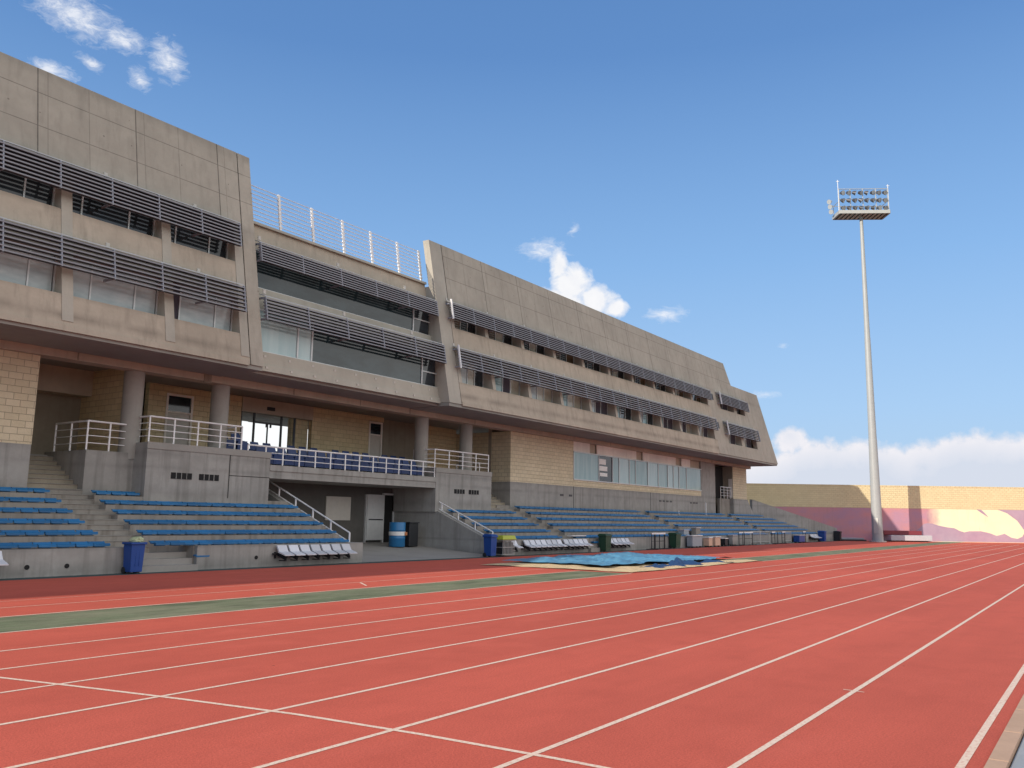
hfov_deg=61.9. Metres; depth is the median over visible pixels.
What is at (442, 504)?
white handrail
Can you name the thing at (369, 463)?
balcony seat
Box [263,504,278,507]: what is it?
terrace seat
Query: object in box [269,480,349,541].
white handrail
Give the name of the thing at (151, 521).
terrace seat
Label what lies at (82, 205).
window
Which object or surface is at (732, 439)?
window
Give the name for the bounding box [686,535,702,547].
equipment box
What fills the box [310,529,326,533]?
terrace seat
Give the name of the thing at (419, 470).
balcony seat
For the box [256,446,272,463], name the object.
balcony seat
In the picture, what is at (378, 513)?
door
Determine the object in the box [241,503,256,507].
terrace seat
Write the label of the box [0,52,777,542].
stadium building
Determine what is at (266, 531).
terrace seat
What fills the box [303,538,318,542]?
terrace seat
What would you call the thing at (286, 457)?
balcony seat
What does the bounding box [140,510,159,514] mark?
terrace seat
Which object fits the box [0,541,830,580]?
rubber margin
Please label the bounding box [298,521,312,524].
terrace seat
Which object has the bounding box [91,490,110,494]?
terrace seat
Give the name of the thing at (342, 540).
terrace seat
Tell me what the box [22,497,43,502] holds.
terrace seat
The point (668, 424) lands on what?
window
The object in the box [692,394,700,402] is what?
window
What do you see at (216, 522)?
terrace seat
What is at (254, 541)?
terrace seat
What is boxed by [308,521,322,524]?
terrace seat
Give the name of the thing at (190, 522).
terrace seat
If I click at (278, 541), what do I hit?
terrace seat
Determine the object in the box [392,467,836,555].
grandstand terrace
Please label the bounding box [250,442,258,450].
balcony seat
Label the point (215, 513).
terrace seat
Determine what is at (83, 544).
terrace seat
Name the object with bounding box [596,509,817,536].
terrace seats
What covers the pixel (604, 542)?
wheeled bin
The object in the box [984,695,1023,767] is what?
track kerb
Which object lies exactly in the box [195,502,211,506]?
terrace seat
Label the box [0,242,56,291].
window
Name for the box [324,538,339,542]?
terrace seat
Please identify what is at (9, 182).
window
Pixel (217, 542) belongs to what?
terrace seat
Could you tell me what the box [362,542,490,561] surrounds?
tunnel ramp
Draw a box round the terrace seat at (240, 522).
[231,520,248,524]
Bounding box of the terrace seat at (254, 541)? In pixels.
[245,539,262,543]
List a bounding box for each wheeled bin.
[121,542,146,573]
[482,534,497,556]
[598,534,611,551]
[668,532,681,547]
[817,531,826,541]
[833,531,841,540]
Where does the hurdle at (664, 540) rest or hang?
on the rubber margin
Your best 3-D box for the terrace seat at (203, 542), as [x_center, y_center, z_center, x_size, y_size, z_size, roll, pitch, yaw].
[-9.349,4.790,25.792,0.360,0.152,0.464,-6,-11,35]
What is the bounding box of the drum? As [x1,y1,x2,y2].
[389,522,406,546]
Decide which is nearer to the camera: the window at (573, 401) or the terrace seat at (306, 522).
the terrace seat at (306, 522)
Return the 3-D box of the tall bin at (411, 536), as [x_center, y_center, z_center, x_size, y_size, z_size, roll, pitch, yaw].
[-4.721,6.883,39.112,0.660,1.090,0.660,-5,-11,34]
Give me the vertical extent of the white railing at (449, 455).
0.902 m
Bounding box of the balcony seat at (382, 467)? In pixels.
[370,457,385,472]
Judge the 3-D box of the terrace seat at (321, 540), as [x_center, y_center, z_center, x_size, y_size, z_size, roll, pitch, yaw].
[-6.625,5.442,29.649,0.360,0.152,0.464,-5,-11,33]
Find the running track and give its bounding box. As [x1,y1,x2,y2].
[0,541,1023,767]
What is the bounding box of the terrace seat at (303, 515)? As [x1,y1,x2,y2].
[294,512,310,516]
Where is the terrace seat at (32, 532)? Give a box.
[20,530,43,535]
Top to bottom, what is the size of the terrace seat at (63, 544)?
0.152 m
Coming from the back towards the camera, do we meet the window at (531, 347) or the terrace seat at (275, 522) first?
the window at (531, 347)
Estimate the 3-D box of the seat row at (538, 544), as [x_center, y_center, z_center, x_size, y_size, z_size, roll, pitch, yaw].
[1.568,7.576,40.080,0.540,0.500,3.440,-5,-11,34]
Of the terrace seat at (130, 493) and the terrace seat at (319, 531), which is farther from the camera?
the terrace seat at (319, 531)
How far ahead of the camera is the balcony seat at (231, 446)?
31.77 m
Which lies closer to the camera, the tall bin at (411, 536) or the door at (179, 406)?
the door at (179, 406)
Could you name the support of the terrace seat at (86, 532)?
on the grandstand terrace at (151, 471)
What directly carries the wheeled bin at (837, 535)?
on the rubber margin
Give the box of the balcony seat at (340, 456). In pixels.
[336,454,351,469]
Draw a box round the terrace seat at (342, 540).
[334,538,348,542]
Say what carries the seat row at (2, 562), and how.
attached to the grandstand terrace at (151, 471)
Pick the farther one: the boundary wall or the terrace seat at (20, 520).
the boundary wall
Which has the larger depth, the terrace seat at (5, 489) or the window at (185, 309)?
the window at (185, 309)
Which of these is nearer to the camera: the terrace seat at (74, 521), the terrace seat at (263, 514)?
the terrace seat at (74, 521)
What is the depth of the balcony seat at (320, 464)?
34.74 m
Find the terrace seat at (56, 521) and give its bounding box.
[45,519,67,523]
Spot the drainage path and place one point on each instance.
(1018, 761)
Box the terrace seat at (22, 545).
[12,542,37,548]
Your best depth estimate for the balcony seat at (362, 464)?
36.80 m
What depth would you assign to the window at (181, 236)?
29.52 m
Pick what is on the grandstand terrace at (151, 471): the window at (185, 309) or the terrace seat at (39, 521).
the terrace seat at (39, 521)
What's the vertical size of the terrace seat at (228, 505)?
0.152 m
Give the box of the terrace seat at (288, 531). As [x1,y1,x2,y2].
[279,529,294,533]
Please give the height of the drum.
1.080 m
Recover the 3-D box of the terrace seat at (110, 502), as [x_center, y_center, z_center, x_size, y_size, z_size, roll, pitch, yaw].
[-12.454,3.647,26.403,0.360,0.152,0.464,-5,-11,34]
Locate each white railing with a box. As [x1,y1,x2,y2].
[53,420,126,451]
[138,415,242,449]
[227,427,236,448]
[247,444,434,476]
[413,449,488,471]
[720,486,730,498]
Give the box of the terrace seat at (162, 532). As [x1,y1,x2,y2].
[152,530,171,534]
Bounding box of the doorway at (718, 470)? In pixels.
[715,467,722,497]
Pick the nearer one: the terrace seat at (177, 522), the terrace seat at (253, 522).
the terrace seat at (177, 522)
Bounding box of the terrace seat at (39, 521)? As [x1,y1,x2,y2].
[27,518,49,523]
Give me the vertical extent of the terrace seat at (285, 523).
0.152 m
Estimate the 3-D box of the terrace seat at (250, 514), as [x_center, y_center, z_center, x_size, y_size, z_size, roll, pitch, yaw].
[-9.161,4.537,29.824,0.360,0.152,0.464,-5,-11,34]
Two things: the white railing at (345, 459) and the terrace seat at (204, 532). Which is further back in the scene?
the white railing at (345, 459)
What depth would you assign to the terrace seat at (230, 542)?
26.50 m
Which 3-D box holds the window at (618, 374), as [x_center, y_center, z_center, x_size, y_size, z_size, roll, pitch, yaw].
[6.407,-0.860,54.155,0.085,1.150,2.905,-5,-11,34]
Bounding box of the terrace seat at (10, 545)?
[0,542,17,548]
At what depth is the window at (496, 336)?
44.22 m
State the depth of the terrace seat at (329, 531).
30.80 m
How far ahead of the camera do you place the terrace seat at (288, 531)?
29.26 m
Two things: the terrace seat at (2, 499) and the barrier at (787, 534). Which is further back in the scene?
the barrier at (787, 534)
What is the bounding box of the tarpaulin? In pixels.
[504,552,730,567]
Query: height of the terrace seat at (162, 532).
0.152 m
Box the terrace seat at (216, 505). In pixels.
[206,502,223,506]
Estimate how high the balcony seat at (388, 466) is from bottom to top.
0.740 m
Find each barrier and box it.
[748,531,762,544]
[760,531,771,543]
[784,532,793,542]
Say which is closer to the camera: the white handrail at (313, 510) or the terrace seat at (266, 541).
the terrace seat at (266, 541)
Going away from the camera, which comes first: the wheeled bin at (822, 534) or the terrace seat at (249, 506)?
the terrace seat at (249, 506)
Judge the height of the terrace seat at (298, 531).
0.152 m
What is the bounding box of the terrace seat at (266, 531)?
[255,529,272,533]
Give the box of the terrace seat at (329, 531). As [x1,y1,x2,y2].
[321,529,335,533]
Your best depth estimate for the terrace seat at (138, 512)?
26.28 m
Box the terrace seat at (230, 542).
[220,539,238,544]
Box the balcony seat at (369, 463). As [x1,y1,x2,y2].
[362,456,376,471]
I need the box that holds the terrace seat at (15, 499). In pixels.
[4,497,26,501]
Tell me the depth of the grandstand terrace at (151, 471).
27.25 m
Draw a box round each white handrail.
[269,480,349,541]
[439,501,492,534]
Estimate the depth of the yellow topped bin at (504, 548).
37.11 m
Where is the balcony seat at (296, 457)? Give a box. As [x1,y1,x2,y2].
[287,449,303,466]
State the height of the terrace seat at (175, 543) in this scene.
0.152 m
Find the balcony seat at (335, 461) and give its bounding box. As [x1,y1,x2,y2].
[327,453,342,469]
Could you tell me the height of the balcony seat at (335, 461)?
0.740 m
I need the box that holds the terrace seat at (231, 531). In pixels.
[220,529,237,533]
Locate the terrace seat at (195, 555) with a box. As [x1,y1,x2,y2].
[193,554,209,556]
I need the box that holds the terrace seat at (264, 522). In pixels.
[255,520,270,524]
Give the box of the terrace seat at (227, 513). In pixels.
[218,511,235,515]
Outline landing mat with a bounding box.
[883,530,931,541]
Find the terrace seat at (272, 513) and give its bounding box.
[264,512,279,515]
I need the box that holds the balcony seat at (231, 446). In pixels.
[226,438,233,448]
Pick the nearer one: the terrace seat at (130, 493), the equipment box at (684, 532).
the terrace seat at (130, 493)
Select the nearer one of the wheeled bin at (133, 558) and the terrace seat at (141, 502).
the wheeled bin at (133, 558)
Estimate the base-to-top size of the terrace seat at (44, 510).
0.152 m
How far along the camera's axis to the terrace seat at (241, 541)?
26.91 m
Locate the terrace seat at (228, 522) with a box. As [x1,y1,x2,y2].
[219,520,236,524]
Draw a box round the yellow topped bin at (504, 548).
[496,535,515,554]
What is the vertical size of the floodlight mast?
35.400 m
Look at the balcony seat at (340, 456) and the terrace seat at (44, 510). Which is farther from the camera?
the balcony seat at (340, 456)
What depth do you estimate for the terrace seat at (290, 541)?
28.46 m
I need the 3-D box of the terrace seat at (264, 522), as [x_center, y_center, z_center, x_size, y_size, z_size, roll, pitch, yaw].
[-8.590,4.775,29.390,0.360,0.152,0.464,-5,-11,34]
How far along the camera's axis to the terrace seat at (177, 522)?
26.60 m
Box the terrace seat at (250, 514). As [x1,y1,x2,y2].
[242,512,258,515]
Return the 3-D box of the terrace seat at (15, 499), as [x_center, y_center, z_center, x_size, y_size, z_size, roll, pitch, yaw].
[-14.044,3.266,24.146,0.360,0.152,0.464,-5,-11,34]
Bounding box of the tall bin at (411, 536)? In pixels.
[405,522,419,546]
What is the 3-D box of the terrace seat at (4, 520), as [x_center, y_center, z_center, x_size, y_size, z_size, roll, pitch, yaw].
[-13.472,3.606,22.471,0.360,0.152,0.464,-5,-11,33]
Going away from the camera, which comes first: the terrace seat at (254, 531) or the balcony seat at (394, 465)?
the terrace seat at (254, 531)
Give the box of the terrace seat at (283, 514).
[274,512,290,516]
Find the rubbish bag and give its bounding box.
[129,536,143,541]
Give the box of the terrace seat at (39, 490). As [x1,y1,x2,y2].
[28,488,49,492]
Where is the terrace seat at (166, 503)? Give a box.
[156,501,174,505]
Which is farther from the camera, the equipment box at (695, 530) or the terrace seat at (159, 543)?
the equipment box at (695, 530)
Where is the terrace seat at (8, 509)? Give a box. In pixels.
[0,507,19,512]
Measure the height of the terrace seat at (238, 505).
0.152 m
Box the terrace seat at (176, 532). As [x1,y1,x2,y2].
[166,530,185,534]
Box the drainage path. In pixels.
[1010,737,1023,767]
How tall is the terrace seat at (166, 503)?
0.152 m
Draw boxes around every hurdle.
[646,533,659,549]
[654,533,667,549]
[744,532,753,544]
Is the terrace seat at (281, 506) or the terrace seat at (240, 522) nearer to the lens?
the terrace seat at (240, 522)
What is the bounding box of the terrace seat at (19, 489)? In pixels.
[11,487,32,492]
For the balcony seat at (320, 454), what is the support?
on the stadium building
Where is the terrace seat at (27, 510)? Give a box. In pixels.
[15,507,37,512]
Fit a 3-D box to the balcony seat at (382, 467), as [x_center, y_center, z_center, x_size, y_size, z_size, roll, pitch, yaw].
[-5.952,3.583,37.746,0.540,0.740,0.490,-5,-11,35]
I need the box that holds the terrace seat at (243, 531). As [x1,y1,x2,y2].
[233,529,249,533]
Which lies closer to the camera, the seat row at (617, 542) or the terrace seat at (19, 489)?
the terrace seat at (19, 489)
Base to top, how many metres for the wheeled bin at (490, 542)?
0.968 m
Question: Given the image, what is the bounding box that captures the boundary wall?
[747,483,1023,542]
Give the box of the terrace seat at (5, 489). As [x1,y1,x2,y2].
[0,487,15,491]
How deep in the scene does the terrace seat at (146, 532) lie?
25.01 m
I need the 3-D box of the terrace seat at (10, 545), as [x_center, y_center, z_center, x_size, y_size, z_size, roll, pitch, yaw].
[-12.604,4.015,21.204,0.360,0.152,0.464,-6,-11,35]
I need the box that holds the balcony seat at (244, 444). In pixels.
[231,433,247,449]
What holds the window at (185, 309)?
in the stadium building
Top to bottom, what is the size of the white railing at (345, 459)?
0.712 m
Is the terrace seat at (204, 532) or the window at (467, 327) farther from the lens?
the window at (467, 327)
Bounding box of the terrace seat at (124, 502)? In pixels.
[115,500,133,504]
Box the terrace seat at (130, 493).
[121,491,139,495]
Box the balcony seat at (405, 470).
[395,460,408,474]
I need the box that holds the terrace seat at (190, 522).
[181,520,199,524]
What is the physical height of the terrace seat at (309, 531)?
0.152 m
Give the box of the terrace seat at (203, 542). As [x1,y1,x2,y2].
[193,540,212,544]
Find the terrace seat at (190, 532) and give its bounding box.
[180,530,199,534]
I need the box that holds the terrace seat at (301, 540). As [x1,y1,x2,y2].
[292,538,308,542]
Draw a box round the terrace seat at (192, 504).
[182,502,199,505]
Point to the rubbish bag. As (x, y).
(137, 539)
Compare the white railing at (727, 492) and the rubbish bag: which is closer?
the rubbish bag
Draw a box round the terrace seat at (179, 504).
[169,501,186,505]
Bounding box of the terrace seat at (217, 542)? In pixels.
[207,540,225,544]
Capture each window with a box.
[0,157,55,205]
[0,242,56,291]
[72,181,155,236]
[73,261,158,314]
[170,214,228,258]
[173,287,233,330]
[256,249,429,335]
[260,309,436,386]
[454,319,475,333]
[460,360,483,387]
[488,330,512,345]
[493,368,519,395]
[523,341,544,354]
[529,377,552,402]
[555,351,573,363]
[561,385,581,408]
[573,451,701,490]
[584,360,599,371]
[590,393,607,414]
[610,368,623,378]
[615,399,631,420]
[633,376,645,385]
[640,406,652,424]
[654,382,665,391]
[661,412,672,429]
[674,389,683,396]
[681,417,690,433]
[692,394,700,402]
[698,422,707,436]
[718,396,727,410]
[726,428,735,444]
[743,433,750,447]
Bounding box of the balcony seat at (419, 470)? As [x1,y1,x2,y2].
[410,461,423,475]
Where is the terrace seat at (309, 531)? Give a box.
[301,529,315,533]
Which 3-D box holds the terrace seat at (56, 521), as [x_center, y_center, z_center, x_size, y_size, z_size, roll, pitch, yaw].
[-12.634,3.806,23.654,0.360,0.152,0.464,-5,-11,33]
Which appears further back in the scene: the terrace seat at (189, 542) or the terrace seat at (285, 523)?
the terrace seat at (285, 523)
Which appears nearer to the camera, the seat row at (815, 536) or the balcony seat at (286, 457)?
the balcony seat at (286, 457)
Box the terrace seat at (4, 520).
[0,518,12,523]
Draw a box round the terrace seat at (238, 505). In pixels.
[230,503,245,506]
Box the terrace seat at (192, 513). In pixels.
[181,510,199,514]
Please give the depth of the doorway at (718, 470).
73.07 m
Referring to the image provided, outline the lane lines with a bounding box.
[0,542,1023,767]
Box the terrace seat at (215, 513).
[207,511,223,515]
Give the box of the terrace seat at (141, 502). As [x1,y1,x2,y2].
[129,500,147,504]
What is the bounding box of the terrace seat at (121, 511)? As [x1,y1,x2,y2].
[111,509,131,513]
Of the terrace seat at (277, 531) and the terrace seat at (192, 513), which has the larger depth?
the terrace seat at (277, 531)
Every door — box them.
[163,393,193,444]
[363,493,393,542]
[368,421,382,461]
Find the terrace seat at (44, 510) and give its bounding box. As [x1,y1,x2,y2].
[33,508,55,512]
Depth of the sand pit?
29.57 m
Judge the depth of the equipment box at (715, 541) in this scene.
56.29 m
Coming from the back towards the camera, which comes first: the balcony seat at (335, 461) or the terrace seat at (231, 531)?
the balcony seat at (335, 461)
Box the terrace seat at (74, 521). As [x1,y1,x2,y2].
[62,519,84,523]
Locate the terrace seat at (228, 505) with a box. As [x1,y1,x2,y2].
[219,503,234,506]
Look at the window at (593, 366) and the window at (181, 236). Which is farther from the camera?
the window at (593, 366)
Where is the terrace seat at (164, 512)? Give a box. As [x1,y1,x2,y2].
[154,510,173,514]
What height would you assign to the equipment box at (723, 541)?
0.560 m
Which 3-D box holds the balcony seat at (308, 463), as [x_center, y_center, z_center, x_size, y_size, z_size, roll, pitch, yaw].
[-8.328,3.014,34.379,0.540,0.740,0.490,-5,-11,34]
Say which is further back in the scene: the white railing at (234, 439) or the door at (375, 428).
the door at (375, 428)
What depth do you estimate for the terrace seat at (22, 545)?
21.56 m
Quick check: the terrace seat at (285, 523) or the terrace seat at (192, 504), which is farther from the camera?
the terrace seat at (285, 523)
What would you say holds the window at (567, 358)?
in the stadium building
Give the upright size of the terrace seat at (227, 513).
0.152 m
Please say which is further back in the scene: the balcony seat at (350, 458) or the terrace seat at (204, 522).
the balcony seat at (350, 458)
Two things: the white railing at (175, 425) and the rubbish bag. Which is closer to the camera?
the rubbish bag
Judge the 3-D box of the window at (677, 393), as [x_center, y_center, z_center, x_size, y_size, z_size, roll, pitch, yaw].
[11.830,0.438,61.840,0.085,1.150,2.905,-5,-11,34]
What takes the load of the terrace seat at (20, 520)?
on the grandstand terrace at (151, 471)
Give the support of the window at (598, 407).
in the stadium building
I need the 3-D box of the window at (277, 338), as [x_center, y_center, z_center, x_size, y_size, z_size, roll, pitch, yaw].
[-6.410,-1.296,34.767,0.085,1.570,10.316,-5,-11,34]
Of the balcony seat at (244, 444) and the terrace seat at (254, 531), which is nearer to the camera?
the terrace seat at (254, 531)
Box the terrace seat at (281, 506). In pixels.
[273,504,287,507]
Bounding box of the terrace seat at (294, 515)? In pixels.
[286,513,299,516]
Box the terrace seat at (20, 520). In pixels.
[8,518,31,523]
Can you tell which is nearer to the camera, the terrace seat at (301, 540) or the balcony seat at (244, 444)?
the terrace seat at (301, 540)
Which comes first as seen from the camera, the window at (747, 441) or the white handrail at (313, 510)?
the white handrail at (313, 510)
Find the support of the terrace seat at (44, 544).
on the grandstand terrace at (151, 471)
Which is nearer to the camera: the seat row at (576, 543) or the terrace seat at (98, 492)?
the terrace seat at (98, 492)
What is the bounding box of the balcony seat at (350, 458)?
[346,455,358,470]
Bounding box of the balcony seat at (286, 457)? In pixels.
[277,448,293,465]
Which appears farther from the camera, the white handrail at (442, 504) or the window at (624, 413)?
the window at (624, 413)
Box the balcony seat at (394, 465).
[387,459,401,473]
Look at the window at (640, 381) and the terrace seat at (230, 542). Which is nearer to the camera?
the terrace seat at (230, 542)
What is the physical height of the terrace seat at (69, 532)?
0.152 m
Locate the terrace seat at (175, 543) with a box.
[164,540,184,545]
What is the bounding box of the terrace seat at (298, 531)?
[289,529,305,533]
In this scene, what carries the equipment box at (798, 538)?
on the rubber margin
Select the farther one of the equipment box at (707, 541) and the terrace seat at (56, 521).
the equipment box at (707, 541)
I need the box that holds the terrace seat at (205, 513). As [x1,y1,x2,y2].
[194,511,211,514]
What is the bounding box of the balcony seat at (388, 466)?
[379,458,393,472]
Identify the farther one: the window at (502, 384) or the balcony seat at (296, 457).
the window at (502, 384)
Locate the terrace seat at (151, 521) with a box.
[139,519,157,523]
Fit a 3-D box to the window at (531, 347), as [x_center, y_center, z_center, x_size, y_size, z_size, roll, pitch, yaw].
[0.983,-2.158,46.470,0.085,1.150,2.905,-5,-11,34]
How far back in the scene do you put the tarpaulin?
31.12 m
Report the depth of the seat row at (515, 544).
38.09 m
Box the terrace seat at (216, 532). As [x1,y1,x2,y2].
[207,529,224,534]
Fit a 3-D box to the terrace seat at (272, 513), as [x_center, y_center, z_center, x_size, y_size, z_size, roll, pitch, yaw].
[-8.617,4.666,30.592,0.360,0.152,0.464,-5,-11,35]
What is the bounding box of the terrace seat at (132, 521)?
[123,519,143,523]
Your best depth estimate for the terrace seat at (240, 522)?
28.58 m
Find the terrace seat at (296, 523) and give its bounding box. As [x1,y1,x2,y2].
[287,521,303,524]
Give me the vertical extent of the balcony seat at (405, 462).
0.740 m
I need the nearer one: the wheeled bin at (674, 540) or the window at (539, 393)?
the window at (539, 393)
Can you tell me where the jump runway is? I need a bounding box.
[0,542,960,632]
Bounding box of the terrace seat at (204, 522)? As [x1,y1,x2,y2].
[194,520,212,524]
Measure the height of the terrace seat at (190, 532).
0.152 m
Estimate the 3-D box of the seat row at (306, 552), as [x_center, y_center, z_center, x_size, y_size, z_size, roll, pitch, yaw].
[-6.514,5.642,28.628,0.540,0.500,3.440,-5,-11,34]
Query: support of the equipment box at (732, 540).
on the rubber margin
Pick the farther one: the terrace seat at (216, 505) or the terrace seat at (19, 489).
the terrace seat at (216, 505)
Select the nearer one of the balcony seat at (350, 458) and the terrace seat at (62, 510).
the terrace seat at (62, 510)
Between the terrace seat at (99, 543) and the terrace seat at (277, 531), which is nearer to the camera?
the terrace seat at (99, 543)
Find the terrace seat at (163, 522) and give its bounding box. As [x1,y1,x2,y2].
[153,520,172,524]
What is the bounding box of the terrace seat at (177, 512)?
[168,510,186,514]
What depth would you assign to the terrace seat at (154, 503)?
27.49 m
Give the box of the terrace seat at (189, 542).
[179,540,198,544]
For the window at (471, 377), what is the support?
in the stadium building
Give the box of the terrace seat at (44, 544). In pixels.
[32,542,56,547]
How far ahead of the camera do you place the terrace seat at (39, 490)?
25.31 m
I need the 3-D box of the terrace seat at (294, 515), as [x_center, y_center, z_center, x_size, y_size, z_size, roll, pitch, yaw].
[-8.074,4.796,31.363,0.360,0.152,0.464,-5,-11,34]
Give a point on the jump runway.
(29, 622)
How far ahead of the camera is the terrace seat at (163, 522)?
26.23 m
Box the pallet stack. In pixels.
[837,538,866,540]
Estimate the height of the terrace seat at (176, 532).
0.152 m
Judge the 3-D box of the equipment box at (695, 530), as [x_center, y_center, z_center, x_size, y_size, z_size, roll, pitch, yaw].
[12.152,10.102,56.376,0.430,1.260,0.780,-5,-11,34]
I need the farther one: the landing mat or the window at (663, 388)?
the landing mat
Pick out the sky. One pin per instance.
(669, 170)
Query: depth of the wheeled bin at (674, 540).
51.59 m
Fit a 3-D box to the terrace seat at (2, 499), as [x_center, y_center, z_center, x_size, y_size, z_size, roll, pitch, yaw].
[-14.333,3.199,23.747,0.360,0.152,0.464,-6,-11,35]
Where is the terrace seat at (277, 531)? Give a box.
[268,529,284,533]
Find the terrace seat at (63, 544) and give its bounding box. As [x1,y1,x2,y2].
[51,541,74,547]
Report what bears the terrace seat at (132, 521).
on the grandstand terrace at (151, 471)
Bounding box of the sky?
[0,0,1023,486]
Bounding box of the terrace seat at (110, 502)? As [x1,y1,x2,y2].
[99,499,119,503]
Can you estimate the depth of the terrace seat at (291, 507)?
32.13 m
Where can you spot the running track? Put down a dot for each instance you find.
(933, 705)
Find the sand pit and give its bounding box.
[483,559,756,571]
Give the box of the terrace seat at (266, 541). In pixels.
[257,539,274,543]
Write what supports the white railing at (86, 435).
on the grandstand terrace at (151, 471)
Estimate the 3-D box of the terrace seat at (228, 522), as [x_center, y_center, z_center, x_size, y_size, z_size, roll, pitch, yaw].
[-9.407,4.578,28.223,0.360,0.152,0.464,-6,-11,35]
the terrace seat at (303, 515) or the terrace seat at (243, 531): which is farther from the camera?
the terrace seat at (303, 515)
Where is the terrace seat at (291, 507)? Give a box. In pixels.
[283,505,297,508]
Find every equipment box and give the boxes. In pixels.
[678,530,689,534]
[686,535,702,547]
[690,527,700,534]
[702,537,712,546]
[708,536,720,546]
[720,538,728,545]
[728,535,736,545]
[793,535,804,542]
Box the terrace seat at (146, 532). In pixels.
[136,530,157,534]
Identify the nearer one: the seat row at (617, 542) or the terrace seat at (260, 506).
the terrace seat at (260, 506)
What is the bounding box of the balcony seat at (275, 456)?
[267,447,283,464]
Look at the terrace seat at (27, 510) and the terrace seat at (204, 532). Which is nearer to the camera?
the terrace seat at (27, 510)
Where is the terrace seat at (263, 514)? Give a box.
[253,512,269,515]
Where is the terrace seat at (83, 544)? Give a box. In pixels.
[70,541,93,546]
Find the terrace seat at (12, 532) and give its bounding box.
[0,530,24,535]
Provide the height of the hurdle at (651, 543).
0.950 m
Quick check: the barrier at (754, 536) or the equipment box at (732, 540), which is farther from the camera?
the barrier at (754, 536)
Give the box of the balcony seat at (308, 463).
[298,450,313,466]
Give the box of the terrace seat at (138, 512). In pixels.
[126,509,145,513]
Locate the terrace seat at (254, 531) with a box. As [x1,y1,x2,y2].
[245,529,261,533]
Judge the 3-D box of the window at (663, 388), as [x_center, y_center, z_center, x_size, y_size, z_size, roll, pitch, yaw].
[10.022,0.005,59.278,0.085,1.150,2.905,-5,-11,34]
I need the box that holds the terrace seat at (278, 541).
[269,539,286,543]
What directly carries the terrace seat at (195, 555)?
on the grandstand terrace at (151, 471)
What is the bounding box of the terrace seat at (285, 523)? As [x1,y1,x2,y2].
[277,521,292,524]
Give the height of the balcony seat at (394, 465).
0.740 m
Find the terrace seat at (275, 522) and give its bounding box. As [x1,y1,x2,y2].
[266,520,281,524]
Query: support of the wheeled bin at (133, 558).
on the rubber margin
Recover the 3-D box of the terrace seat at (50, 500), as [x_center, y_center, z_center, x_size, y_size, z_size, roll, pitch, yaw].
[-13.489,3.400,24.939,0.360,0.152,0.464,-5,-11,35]
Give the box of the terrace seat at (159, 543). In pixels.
[149,540,169,545]
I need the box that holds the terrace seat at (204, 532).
[194,530,212,534]
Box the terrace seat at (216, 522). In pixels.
[207,520,224,524]
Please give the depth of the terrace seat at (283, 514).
30.97 m
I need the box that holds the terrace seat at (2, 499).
[0,497,8,501]
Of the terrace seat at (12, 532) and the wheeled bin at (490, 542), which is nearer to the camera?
the terrace seat at (12, 532)
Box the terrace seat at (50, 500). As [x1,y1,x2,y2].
[40,498,61,502]
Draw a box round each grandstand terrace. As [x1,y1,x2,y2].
[0,441,362,578]
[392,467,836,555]
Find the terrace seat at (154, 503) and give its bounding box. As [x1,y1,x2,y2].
[142,500,161,504]
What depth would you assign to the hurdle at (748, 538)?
62.18 m
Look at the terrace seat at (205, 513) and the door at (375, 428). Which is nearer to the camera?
the terrace seat at (205, 513)
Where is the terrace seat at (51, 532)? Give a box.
[39,530,62,535]
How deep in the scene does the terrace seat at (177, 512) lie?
27.47 m
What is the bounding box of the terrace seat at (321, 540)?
[313,538,329,542]
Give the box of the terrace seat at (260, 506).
[252,504,267,507]
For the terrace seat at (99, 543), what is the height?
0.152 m
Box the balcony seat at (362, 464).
[354,456,368,471]
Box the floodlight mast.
[827,180,890,541]
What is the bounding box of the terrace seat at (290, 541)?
[281,539,297,543]
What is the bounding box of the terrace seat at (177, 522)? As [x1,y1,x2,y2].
[167,520,185,524]
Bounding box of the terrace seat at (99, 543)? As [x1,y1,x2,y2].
[87,541,109,546]
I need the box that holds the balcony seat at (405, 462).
[402,460,416,474]
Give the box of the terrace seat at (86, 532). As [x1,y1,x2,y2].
[75,530,97,534]
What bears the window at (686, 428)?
in the stadium building
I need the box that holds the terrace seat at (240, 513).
[230,511,246,515]
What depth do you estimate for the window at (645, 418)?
56.40 m
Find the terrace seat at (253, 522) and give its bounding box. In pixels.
[243,520,259,524]
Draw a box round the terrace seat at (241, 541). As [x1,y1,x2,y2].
[233,539,250,543]
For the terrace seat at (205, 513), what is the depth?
28.22 m
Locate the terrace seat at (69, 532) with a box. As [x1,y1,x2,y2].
[57,530,79,535]
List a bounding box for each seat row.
[0,551,8,565]
[272,544,357,560]
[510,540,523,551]
[521,539,567,550]
[562,539,593,549]
[611,538,633,547]
[809,534,821,539]
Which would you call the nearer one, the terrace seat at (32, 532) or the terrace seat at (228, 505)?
the terrace seat at (32, 532)
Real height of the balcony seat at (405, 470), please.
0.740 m
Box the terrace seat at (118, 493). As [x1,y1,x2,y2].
[106,491,125,495]
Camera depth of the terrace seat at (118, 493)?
27.27 m
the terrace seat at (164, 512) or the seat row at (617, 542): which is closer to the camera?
the terrace seat at (164, 512)
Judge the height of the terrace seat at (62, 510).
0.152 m
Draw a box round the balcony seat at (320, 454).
[317,452,332,468]
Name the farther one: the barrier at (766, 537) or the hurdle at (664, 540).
the barrier at (766, 537)
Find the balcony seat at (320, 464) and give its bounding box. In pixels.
[308,451,323,467]
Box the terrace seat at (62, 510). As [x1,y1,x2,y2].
[51,508,72,512]
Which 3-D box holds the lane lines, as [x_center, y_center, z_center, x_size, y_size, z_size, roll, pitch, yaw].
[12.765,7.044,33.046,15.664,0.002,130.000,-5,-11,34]
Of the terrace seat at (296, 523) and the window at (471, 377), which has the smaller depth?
the terrace seat at (296, 523)

